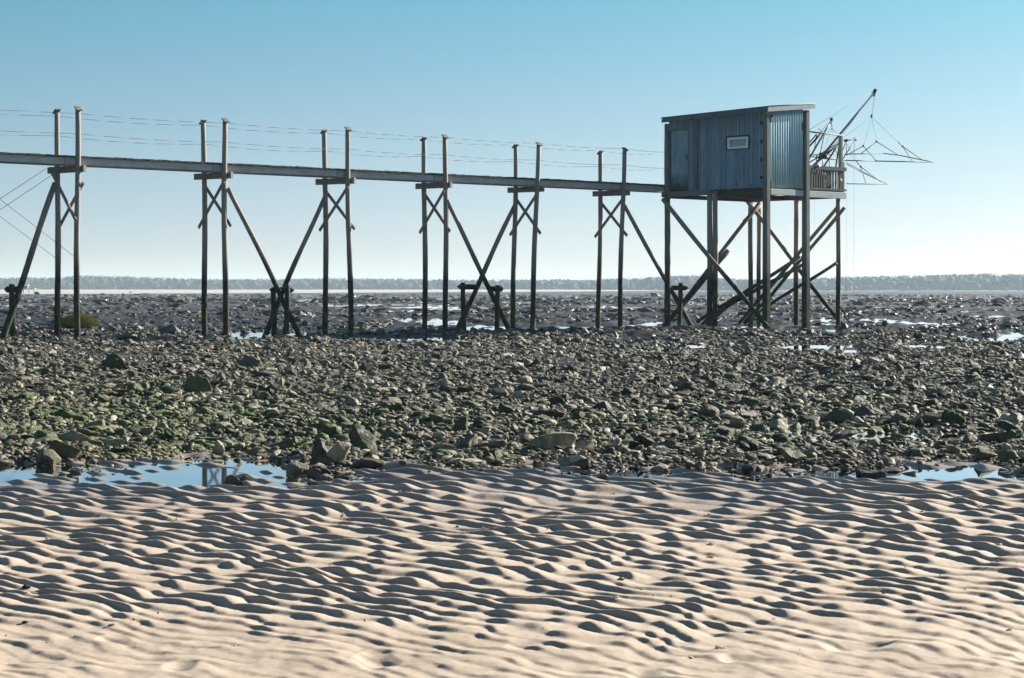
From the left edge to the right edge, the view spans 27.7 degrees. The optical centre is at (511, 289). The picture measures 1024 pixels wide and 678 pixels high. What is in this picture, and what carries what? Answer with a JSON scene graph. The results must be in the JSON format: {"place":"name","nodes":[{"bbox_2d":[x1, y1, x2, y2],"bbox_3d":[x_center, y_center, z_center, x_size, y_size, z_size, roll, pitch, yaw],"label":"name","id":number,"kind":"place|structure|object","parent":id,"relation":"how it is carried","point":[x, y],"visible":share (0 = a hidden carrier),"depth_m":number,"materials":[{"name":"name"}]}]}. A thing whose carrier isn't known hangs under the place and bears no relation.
{"place":"outdoors","nodes":[
{"label":"outdoors","id":0,"kind":"place"},
{"bbox_2d":[0,289,1022,293],"bbox_3d":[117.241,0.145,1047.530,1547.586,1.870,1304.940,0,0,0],"label":"beach","id":1,"kind":"structure","parent":0,"point":[107,291],"depth_m":1102.29,"materials":[{"name":"sand"}]},
{"bbox_2d":[0,273,1023,290],"bbox_3d":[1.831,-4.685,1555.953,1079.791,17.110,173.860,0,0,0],"label":"woodland","id":2,"kind":"object","parent":1,"relation":"on","point":[988,281],"visible":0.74,"depth_m":1488.62,"materials":[{"name":"green plant"}]},
{"bbox_2d":[0,440,1023,677],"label":"sand","id":3,"kind":"structure","parent":0,"point":[274,595],"depth_m":8.37,"materials":[{"name":"sand"}]},
{"bbox_2d":[33,430,56,438],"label":"stone","id":4,"kind":"object","parent":3,"relation":"on","point":[40,433],"visible":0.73,"depth_m":15.92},
{"bbox_2d":[35,449,60,465],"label":"stone","id":5,"kind":"object","parent":3,"relation":"on","point":[48,457],"visible":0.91,"depth_m":14.25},
{"bbox_2d":[49,439,81,458],"bbox_3d":[-3.135,1.134,14.594,0.245,0.164,0.105,0,0,0],"label":"boulder","id":6,"kind":"object","parent":3,"relation":"on","point":[62,450],"visible":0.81,"depth_m":14.55,"materials":[{"name":"stone"}]},
{"bbox_2d":[57,430,91,441],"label":"boulder","id":7,"kind":"object","parent":3,"relation":"on","point":[72,435],"visible":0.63,"depth_m":15.66,"materials":[{"name":"stone"}]},
{"bbox_2d":[77,428,98,436],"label":"stone","id":8,"kind":"object","parent":3,"relation":"on","point":[87,432],"visible":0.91,"depth_m":16.10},
{"bbox_2d":[103,438,124,446],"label":"boulder","id":9,"kind":"object","parent":3,"relation":"on","point":[116,442],"visible":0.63,"depth_m":15.40,"materials":[{"name":"stone"}]},
{"bbox_2d":[212,440,224,453],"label":"boulder","id":10,"kind":"object","parent":3,"relation":"on","point":[218,447],"visible":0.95,"depth_m":15.24,"materials":[{"name":"stone"}]},
{"bbox_2d":[246,447,264,454],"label":"stone","id":11,"kind":"object","parent":3,"relation":"on","point":[255,451],"visible":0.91,"depth_m":15.12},
{"bbox_2d":[306,468,320,477],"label":"boulder","id":12,"kind":"object","parent":3,"relation":"on","point":[314,472],"visible":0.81,"depth_m":13.38,"materials":[{"name":"stone"}]},
{"bbox_2d":[310,439,328,464],"bbox_3d":[-1.304,1.129,14.219,0.170,0.213,0.076,0,0,0],"label":"boulder","id":13,"kind":"object","parent":3,"relation":"on","point":[319,448],"visible":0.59,"depth_m":14.21,"materials":[{"name":"stone"}]},
{"bbox_2d":[318,457,336,465],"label":"stone","id":14,"kind":"object","parent":3,"relation":"on","point":[324,461],"visible":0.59,"depth_m":14.05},
{"bbox_2d":[326,441,350,464],"bbox_3d":[-1.178,1.123,14.132,0.168,0.185,0.091,0,0,-16],"label":"boulder","id":15,"kind":"object","parent":3,"relation":"on","point":[337,451],"visible":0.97,"depth_m":14.09,"materials":[{"name":"stone"}]},
{"bbox_2d":[458,434,477,447],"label":"boulder","id":16,"kind":"object","parent":3,"relation":"on","point":[470,441],"visible":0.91,"depth_m":15.81,"materials":[{"name":"stone"}]},
{"bbox_2d":[482,448,503,457],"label":"boulder","id":17,"kind":"object","parent":3,"relation":"on","point":[496,453],"visible":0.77,"depth_m":14.63,"materials":[{"name":"stone"}]},
{"bbox_2d":[481,440,506,448],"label":"stone","id":18,"kind":"object","parent":3,"relation":"on","point":[500,443],"visible":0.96,"depth_m":15.43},
{"bbox_2d":[5,480,1017,649],"bbox_3d":[0.256,1.171,9.720,5.364,0.091,6.566,0,0,0],"label":"shell grit","id":19,"kind":"object","parent":3,"relation":"on","point":[25,586],"visible":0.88,"depth_m":8.02,"materials":[{"name":"stone"}]},
{"bbox_2d":[27,490,1023,658],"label":"worm casts","id":20,"kind":"object","parent":3,"relation":"on","point":[617,596],"visible":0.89,"depth_m":9.49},
{"bbox_2d":[558,457,570,465],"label":"stone","id":21,"kind":"object","parent":3,"relation":"on","point":[564,461],"visible":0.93,"depth_m":14.12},
{"bbox_2d":[724,451,743,457],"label":"stone","id":22,"kind":"object","parent":3,"relation":"on","point":[739,454],"visible":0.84,"depth_m":14.51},
{"bbox_2d":[781,448,805,463],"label":"boulder","id":23,"kind":"object","parent":3,"relation":"on","point":[791,455],"visible":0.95,"depth_m":14.36,"materials":[{"name":"stone"}]},
{"bbox_2d":[907,447,923,456],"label":"stone","id":24,"kind":"object","parent":3,"relation":"on","point":[916,452],"visible":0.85,"depth_m":14.78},
{"bbox_2d":[974,445,996,459],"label":"boulder","id":25,"kind":"object","parent":3,"relation":"on","point":[981,452],"visible":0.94,"depth_m":14.54,"materials":[{"name":"stone"}]},
{"bbox_2d":[998,450,1017,461],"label":"boulder","id":26,"kind":"object","parent":3,"relation":"on","point":[1005,456],"visible":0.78,"depth_m":14.37,"materials":[{"name":"stone"}]},
{"bbox_2d":[0,291,1023,443],"bbox_3d":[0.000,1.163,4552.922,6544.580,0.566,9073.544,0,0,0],"label":"mud flat","id":27,"kind":"structure","parent":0,"point":[786,324],"depth_m":75.34,"materials":[{"name":"soil"}]},
{"bbox_2d":[0,106,85,338],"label":"trestle","id":28,"kind":"object","parent":27,"relation":"in","point":[78,168],"visible":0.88,"depth_m":48.78,"materials":[{"name":"brown wood"}]},
{"bbox_2d":[0,167,71,256],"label":"guy wires","id":29,"kind":"object","parent":28,"relation":"attached to","point":[23,217],"visible":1,"depth_m":48.36,"materials":[{"name":"metal"}]},
{"bbox_2d":[0,152,663,192],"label":"walkway","id":30,"kind":"structure","parent":28,"relation":"on","point":[127,163],"depth_m":53.30,"materials":[{"name":"grey wood"}]},
{"bbox_2d":[82,420,104,428],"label":"boulder","id":31,"kind":"object","parent":27,"relation":"on","point":[98,422],"visible":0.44,"depth_m":17.19,"materials":[{"name":"stone"}]},
{"bbox_2d":[97,394,112,402],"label":"stone","id":32,"kind":"object","parent":27,"relation":"on","point":[102,398],"visible":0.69,"depth_m":21.61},
{"bbox_2d":[127,382,142,391],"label":"stone","id":33,"kind":"object","parent":27,"relation":"on","point":[133,386],"visible":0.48,"depth_m":24.33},
{"bbox_2d":[194,118,302,336],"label":"trestle","id":34,"kind":"object","parent":27,"relation":"in","point":[224,175],"visible":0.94,"depth_m":51.83,"materials":[{"name":"brown wood"}]},
{"bbox_2d":[238,355,259,366],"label":"boulder","id":35,"kind":"object","parent":27,"relation":"on","point":[247,361],"visible":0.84,"depth_m":31.54,"materials":[{"name":"stone"}]},
{"bbox_2d":[271,292,276,335],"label":"stake","id":36,"kind":"object","parent":27,"relation":"in","point":[273,304],"visible":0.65,"depth_m":53.55,"materials":[{"name":"brown wood"}]},
{"bbox_2d":[269,285,293,335],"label":"stake","id":37,"kind":"object","parent":27,"relation":"in","point":[287,290],"visible":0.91,"depth_m":52.41,"materials":[{"name":"brown wood"}]},
{"bbox_2d":[262,127,355,336],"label":"trestle","id":38,"kind":"object","parent":27,"relation":"in","point":[347,180],"visible":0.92,"depth_m":54.11,"materials":[{"name":"brown wood"}]},
{"bbox_2d":[302,427,316,435],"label":"stone","id":39,"kind":"object","parent":27,"relation":"on","point":[311,431],"visible":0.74,"depth_m":16.82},
{"bbox_2d":[386,404,406,411],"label":"stone","id":40,"kind":"object","parent":27,"relation":"on","point":[397,407],"visible":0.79,"depth_m":19.38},
{"bbox_2d":[429,414,452,424],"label":"boulder","id":41,"kind":"object","parent":27,"relation":"on","point":[435,419],"visible":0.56,"depth_m":17.98,"materials":[{"name":"stone"}]},
{"bbox_2d":[452,416,467,431],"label":"boulder","id":42,"kind":"object","parent":27,"relation":"on","point":[461,422],"visible":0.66,"depth_m":17.06,"materials":[{"name":"stone"}]},
{"bbox_2d":[457,385,473,391],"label":"stone","id":43,"kind":"object","parent":27,"relation":"on","point":[463,388],"visible":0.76,"depth_m":23.40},
{"bbox_2d":[0,292,1023,348],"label":"rocks","id":44,"kind":"object","parent":27,"relation":"on","point":[477,305],"visible":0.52,"depth_m":81.79,"materials":[{"name":"stone"}]},
{"bbox_2d":[0,325,1023,485],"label":"pebbles","id":45,"kind":"object","parent":27,"relation":"on","point":[472,364],"visible":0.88,"depth_m":22.65,"materials":[{"name":"stone"}]},
{"bbox_2d":[33,436,56,443],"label":"stone","id":46,"kind":"object","parent":45,"relation":"on","point":[48,439],"visible":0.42,"depth_m":15.43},
{"bbox_2d":[54,409,87,419],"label":"stone","id":47,"kind":"object","parent":45,"relation":"on","point":[63,414],"visible":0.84,"depth_m":19.26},
{"bbox_2d":[88,425,113,431],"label":"stone","id":48,"kind":"object","parent":45,"relation":"on","point":[95,427],"visible":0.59,"depth_m":16.74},
{"bbox_2d":[99,352,126,369],"bbox_3d":[-5.654,1.064,29.411,0.366,0.348,0.207,0,0,15],"label":"boulder","id":49,"kind":"object","parent":45,"relation":"on","point":[113,360],"visible":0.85,"depth_m":29.36,"materials":[{"name":"stone"}]},
{"bbox_2d":[183,376,212,393],"bbox_3d":[-3.556,1.105,23.659,0.342,0.251,0.204,0,0,-19],"label":"boulder","id":50,"kind":"object","parent":45,"relation":"on","point":[195,384],"visible":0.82,"depth_m":23.62,"materials":[{"name":"stone"}]},
{"bbox_2d":[254,391,270,399],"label":"stone","id":51,"kind":"object","parent":45,"relation":"on","point":[259,395],"visible":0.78,"depth_m":22.32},
{"bbox_2d":[275,439,292,448],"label":"stone","id":52,"kind":"object","parent":45,"relation":"on","point":[287,443],"visible":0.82,"depth_m":15.60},
{"bbox_2d":[286,461,308,475],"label":"boulder","id":53,"kind":"object","parent":45,"relation":"on","point":[295,468],"visible":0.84,"depth_m":13.50,"materials":[{"name":"stone"}]},
{"bbox_2d":[300,388,319,396],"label":"stone","id":54,"kind":"object","parent":45,"relation":"on","point":[307,392],"visible":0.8,"depth_m":22.79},
{"bbox_2d":[313,422,337,430],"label":"stone","id":55,"kind":"object","parent":45,"relation":"on","point":[320,425],"visible":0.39,"depth_m":17.37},
{"bbox_2d":[320,426,341,437],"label":"boulder","id":56,"kind":"object","parent":45,"relation":"on","point":[330,432],"visible":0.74,"depth_m":16.70,"materials":[{"name":"stone"}]},
{"bbox_2d":[349,424,376,449],"bbox_3d":[-1.124,1.133,15.640,0.197,0.244,0.103,0,0,14],"label":"boulder","id":57,"kind":"object","parent":45,"relation":"on","point":[360,437],"visible":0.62,"depth_m":15.62,"materials":[{"name":"stone"}]},
{"bbox_2d":[379,427,401,439],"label":"boulder","id":58,"kind":"object","parent":45,"relation":"on","point":[387,432],"visible":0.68,"depth_m":16.61,"materials":[{"name":"stone"}]},
{"bbox_2d":[462,458,485,464],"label":"stone","id":59,"kind":"object","parent":45,"relation":"on","point":[471,460],"visible":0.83,"depth_m":14.11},
{"bbox_2d":[491,387,508,396],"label":"stone","id":60,"kind":"object","parent":45,"relation":"on","point":[499,391],"visible":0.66,"depth_m":22.44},
{"bbox_2d":[498,405,513,412],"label":"stone","id":61,"kind":"object","parent":45,"relation":"on","point":[506,408],"visible":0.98,"depth_m":18.92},
{"bbox_2d":[528,432,576,449],"bbox_3d":[0.289,1.125,15.172,0.386,0.179,0.199,0,0,-12],"label":"boulder","id":62,"kind":"object","parent":45,"relation":"on","point":[549,441],"visible":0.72,"depth_m":15.08,"materials":[{"name":"stone"}]},
{"bbox_2d":[575,440,595,449],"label":"stone","id":63,"kind":"object","parent":45,"relation":"on","point":[585,444],"visible":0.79,"depth_m":15.37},
{"bbox_2d":[593,401,612,409],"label":"stone","id":64,"kind":"object","parent":45,"relation":"on","point":[604,405],"visible":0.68,"depth_m":19.51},
{"bbox_2d":[633,434,654,446],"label":"stone","id":65,"kind":"object","parent":45,"relation":"on","point":[645,441],"visible":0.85,"depth_m":15.46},
{"bbox_2d":[693,447,705,456],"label":"stone","id":66,"kind":"object","parent":45,"relation":"on","point":[699,451],"visible":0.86,"depth_m":14.67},
{"bbox_2d":[717,425,734,436],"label":"stone","id":67,"kind":"object","parent":45,"relation":"on","point":[724,430],"visible":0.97,"depth_m":16.77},
{"bbox_2d":[769,418,787,429],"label":"stone","id":68,"kind":"object","parent":45,"relation":"on","point":[781,424],"visible":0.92,"depth_m":17.81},
{"bbox_2d":[798,415,822,422],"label":"stone","id":69,"kind":"object","parent":45,"relation":"on","point":[818,418],"visible":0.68,"depth_m":18.54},
{"bbox_2d":[824,410,853,424],"bbox_3d":[2.928,1.156,18.632,0.276,0.151,0.139,0,0,11],"label":"boulder","id":70,"kind":"object","parent":45,"relation":"on","point":[835,417],"visible":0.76,"depth_m":18.60,"materials":[{"name":"stone"}]},
{"bbox_2d":[829,430,857,441],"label":"stone","id":71,"kind":"object","parent":45,"relation":"on","point":[842,434],"visible":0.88,"depth_m":16.33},
{"bbox_2d":[855,467,886,476],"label":"boulder","id":72,"kind":"object","parent":45,"relation":"on","point":[859,472],"visible":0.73,"depth_m":13.46,"materials":[{"name":"stone"}]},
{"bbox_2d":[981,431,1016,442],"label":"boulder","id":73,"kind":"object","parent":45,"relation":"on","point":[1000,437],"visible":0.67,"depth_m":16.02,"materials":[{"name":"stone"}]},
{"bbox_2d":[997,420,1020,430],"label":"stone","id":74,"kind":"object","parent":45,"relation":"on","point":[1005,425],"visible":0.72,"depth_m":17.40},
{"bbox_2d":[1004,412,1021,424],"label":"stone","id":75,"kind":"object","parent":45,"relation":"on","point":[1015,417],"visible":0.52,"depth_m":17.95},
{"bbox_2d":[516,376,532,383],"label":"stone","id":76,"kind":"object","parent":27,"relation":"on","point":[523,379],"visible":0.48,"depth_m":25.40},
{"bbox_2d":[532,409,564,418],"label":"boulder","id":77,"kind":"object","parent":27,"relation":"on","point":[549,413],"visible":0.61,"depth_m":18.36,"materials":[{"name":"stone"}]},
{"bbox_2d":[698,404,719,417],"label":"stone","id":78,"kind":"object","parent":27,"relation":"on","point":[709,411],"visible":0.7,"depth_m":18.53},
{"bbox_2d":[729,416,745,428],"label":"stone","id":79,"kind":"object","parent":27,"relation":"on","point":[737,422],"visible":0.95,"depth_m":18.01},
{"bbox_2d":[735,397,759,406],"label":"boulder","id":80,"kind":"object","parent":27,"relation":"on","point":[750,401],"visible":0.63,"depth_m":20.82,"materials":[{"name":"stone"}]},
{"bbox_2d":[740,411,761,417],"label":"stone","id":81,"kind":"object","parent":27,"relation":"on","point":[753,414],"visible":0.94,"depth_m":18.99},
{"bbox_2d":[853,406,875,414],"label":"stone","id":82,"kind":"object","parent":27,"relation":"on","point":[863,410],"visible":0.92,"depth_m":19.36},
{"bbox_2d":[890,413,908,423],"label":"stone","id":83,"kind":"object","parent":27,"relation":"on","point":[896,417],"visible":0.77,"depth_m":18.37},
{"bbox_2d":[923,412,941,423],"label":"boulder","id":84,"kind":"object","parent":27,"relation":"on","point":[931,417],"visible":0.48,"depth_m":18.40,"materials":[{"name":"stone"}]},
{"bbox_2d":[941,410,965,425],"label":"boulder","id":85,"kind":"object","parent":27,"relation":"on","point":[948,417],"visible":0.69,"depth_m":17.97,"materials":[{"name":"stone"}]},
{"bbox_2d":[0,345,1023,491],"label":"pool water","id":86,"kind":"structure","parent":0,"point":[192,474],"depth_m":13.75,"materials":[{"name":"blue liquid"}]},
{"bbox_2d":[224,475,242,485],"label":"boulder","id":87,"kind":"object","parent":86,"relation":"on","point":[232,480],"visible":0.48,"depth_m":12.75,"materials":[{"name":"stone"}]},
{"bbox_2d":[352,458,384,468],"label":"boulder","id":88,"kind":"object","parent":86,"relation":"on","point":[370,463],"visible":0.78,"depth_m":14.03,"materials":[{"name":"stone"}]},
{"bbox_2d":[433,443,454,449],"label":"stone","id":89,"kind":"object","parent":86,"relation":"on","point":[445,446],"visible":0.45,"depth_m":15.04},
{"bbox_2d":[650,463,668,470],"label":"stone","id":90,"kind":"object","parent":86,"relation":"on","point":[660,467],"visible":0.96,"depth_m":13.87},
{"bbox_2d":[738,435,762,444],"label":"stone","id":91,"kind":"object","parent":86,"relation":"on","point":[743,438],"visible":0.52,"depth_m":16.12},
{"bbox_2d":[815,384,835,391],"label":"stone","id":92,"kind":"object","parent":86,"relation":"on","point":[822,387],"visible":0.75,"depth_m":24.12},
{"bbox_2d":[881,467,902,471],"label":"stone","id":93,"kind":"object","parent":86,"relation":"on","point":[892,469],"visible":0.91,"depth_m":13.79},
{"bbox_2d":[987,406,1000,417],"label":"boulder","id":94,"kind":"object","parent":86,"relation":"on","point":[995,411],"visible":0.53,"depth_m":19.45,"materials":[{"name":"stone"}]},
{"bbox_2d":[0,294,1023,344],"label":"tidal water","id":95,"kind":"structure","parent":0,"point":[1014,334],"depth_m":77.40,"materials":[{"name":"grey liquid"}]},
{"bbox_2d":[4,284,16,336],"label":"stake","id":96,"kind":"object","parent":95,"relation":"in","point":[10,289],"visible":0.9,"depth_m":48.55,"materials":[{"name":"brown wood"}]},
{"bbox_2d":[60,314,100,328],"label":"seaweed mound","id":97,"kind":"object","parent":95,"relation":"on","point":[86,321],"visible":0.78,"depth_m":58.74,"materials":[{"name":"green plant"}]},
{"bbox_2d":[415,134,510,331],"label":"trestle","id":98,"kind":"object","parent":95,"relation":"in","point":[445,184],"visible":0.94,"depth_m":56.62,"materials":[{"name":"brown wood"}]},
{"bbox_2d":[457,282,477,329],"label":"stake","id":99,"kind":"object","parent":95,"relation":"in","point":[463,286],"visible":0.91,"depth_m":57.90,"materials":[{"name":"brown wood"}]},
{"bbox_2d":[491,285,502,329],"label":"stake","id":100,"kind":"object","parent":95,"relation":"in","point":[497,289],"visible":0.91,"depth_m":57.21,"materials":[{"name":"brown wood"}]},
{"bbox_2d":[456,142,543,328],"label":"trestle","id":101,"kind":"object","parent":95,"relation":"in","point":[536,189],"visible":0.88,"depth_m":58.50,"materials":[{"name":"brown wood"}]},
{"bbox_2d":[3,110,656,169],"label":"wire handrail","id":102,"kind":"object","parent":101,"relation":"attached to","point":[312,148],"visible":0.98,"depth_m":53.45,"materials":[{"name":"metal"}]},
{"bbox_2d":[592,147,692,327],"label":"trestle","id":103,"kind":"object","parent":95,"relation":"in","point":[623,192],"visible":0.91,"depth_m":61.19,"materials":[{"name":"brown wood"}]},
{"bbox_2d":[671,283,687,325],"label":"stake","id":104,"kind":"object","parent":95,"relation":"in","point":[680,287],"visible":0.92,"depth_m":62.16,"materials":[{"name":"brown wood"}]},
{"bbox_2d":[661,110,850,329],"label":"stilt platform","id":105,"kind":"structure","parent":95,"relation":"in","point":[805,195],"depth_m":61.02,"materials":[{"name":"brown wood"}]},
{"bbox_2d":[662,103,814,193],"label":"fishing hut","id":106,"kind":"object","parent":105,"relation":"on","point":[715,151],"visible":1,"depth_m":60.05,"materials":[{"name":"blue wood"}]},
{"bbox_2d":[671,130,687,190],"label":"door","id":107,"kind":"structure","parent":106,"relation":"in","point":[679,139],"depth_m":61.62,"materials":[{"name":"wood"}]},
{"bbox_2d":[726,135,749,149],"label":"window","id":108,"kind":"structure","parent":106,"relation":"in","point":[737,142],"depth_m":59.84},
{"bbox_2d":[810,169,825,189],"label":"folded net","id":109,"kind":"object","parent":105,"relation":"on","point":[818,179],"visible":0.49,"depth_m":60.92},
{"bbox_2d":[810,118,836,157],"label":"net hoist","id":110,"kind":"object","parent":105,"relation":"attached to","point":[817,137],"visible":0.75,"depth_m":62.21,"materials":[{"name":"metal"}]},
{"bbox_2d":[810,89,876,230],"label":"net hoist","id":111,"kind":"object","parent":105,"relation":"on","point":[824,154],"visible":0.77,"depth_m":62.89,"materials":[{"name":"wood"}]},
{"bbox_2d":[846,145,887,184],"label":"lift net","id":112,"kind":"object","parent":111,"relation":"hanging from","point":[870,175],"visible":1,"depth_m":63.23,"materials":[{"name":"grey"}]},
{"bbox_2d":[812,96,933,162],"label":"lift net","id":113,"kind":"object","parent":111,"relation":"hanging from","point":[923,161],"visible":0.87,"depth_m":65.80,"materials":[{"name":"metal"}]},
{"bbox_2d":[0,0,1023,281],"label":"sky","id":114,"kind":"structure","parent":0,"point":[947,76],"materials":[{"name":"blue"}]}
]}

